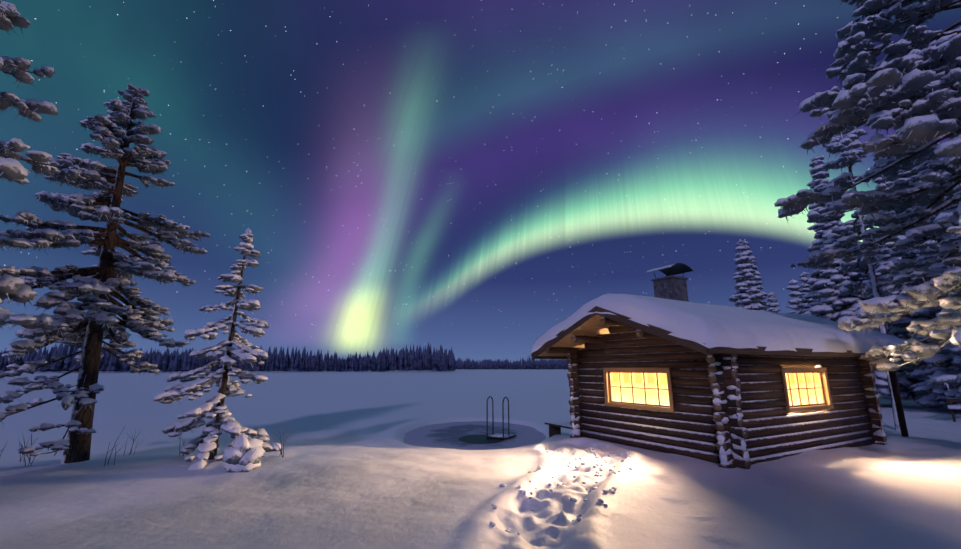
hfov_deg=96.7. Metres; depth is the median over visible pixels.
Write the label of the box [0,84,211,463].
pine wood
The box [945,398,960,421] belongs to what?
snowy bench
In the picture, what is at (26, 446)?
wood twigs
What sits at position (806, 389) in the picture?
cabin windows
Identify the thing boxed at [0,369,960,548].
ground snow
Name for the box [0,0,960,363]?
sky
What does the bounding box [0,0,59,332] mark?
pine wood
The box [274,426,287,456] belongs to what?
wood twigs
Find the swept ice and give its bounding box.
[403,421,545,449]
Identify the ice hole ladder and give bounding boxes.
[486,396,515,439]
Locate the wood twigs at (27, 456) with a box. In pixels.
[18,438,35,465]
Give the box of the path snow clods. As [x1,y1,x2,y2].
[490,445,632,534]
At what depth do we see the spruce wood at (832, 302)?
24.76 m
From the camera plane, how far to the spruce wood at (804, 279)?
40.05 m
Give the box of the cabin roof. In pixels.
[531,306,901,359]
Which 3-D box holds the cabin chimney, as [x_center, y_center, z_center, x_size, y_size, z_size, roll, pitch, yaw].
[5.755,0.672,12.891,1.040,1.891,0.920,7,-14,-29]
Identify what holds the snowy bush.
on the ground snow at (349, 469)
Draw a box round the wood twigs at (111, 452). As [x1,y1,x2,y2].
[104,428,123,465]
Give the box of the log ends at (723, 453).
[568,357,885,463]
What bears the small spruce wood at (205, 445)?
on the ground snow at (349, 469)
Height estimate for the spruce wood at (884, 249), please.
11.920 m
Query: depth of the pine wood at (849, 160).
16.29 m
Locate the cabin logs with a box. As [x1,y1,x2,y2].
[545,317,908,468]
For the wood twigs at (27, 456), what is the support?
on the ground snow at (349, 469)
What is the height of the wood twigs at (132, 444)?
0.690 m
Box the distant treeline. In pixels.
[0,341,567,371]
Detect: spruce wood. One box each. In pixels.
[151,227,282,469]
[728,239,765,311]
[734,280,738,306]
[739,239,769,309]
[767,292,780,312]
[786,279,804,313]
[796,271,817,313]
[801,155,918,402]
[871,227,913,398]
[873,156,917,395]
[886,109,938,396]
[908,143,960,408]
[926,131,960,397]
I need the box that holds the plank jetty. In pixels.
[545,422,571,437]
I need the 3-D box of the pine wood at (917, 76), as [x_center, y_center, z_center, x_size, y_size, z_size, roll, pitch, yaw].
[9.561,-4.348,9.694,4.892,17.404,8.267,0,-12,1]
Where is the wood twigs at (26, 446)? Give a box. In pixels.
[19,435,38,461]
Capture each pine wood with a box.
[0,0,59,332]
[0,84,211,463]
[774,0,960,375]
[807,109,940,430]
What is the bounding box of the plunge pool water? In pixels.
[459,435,503,443]
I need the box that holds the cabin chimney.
[645,263,692,301]
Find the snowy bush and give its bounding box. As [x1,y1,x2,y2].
[219,434,264,472]
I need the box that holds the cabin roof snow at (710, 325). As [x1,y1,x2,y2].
[530,293,904,354]
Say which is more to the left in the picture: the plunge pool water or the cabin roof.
the plunge pool water
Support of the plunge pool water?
on the swept ice
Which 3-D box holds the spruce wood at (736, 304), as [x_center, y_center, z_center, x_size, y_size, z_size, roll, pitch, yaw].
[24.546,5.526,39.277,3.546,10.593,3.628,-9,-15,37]
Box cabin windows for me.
[603,368,833,412]
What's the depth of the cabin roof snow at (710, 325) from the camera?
9.81 m
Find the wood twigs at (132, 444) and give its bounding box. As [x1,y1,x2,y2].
[123,430,140,455]
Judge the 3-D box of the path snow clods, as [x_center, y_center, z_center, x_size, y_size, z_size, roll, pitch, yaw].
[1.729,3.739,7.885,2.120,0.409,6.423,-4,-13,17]
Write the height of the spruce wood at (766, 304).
13.893 m

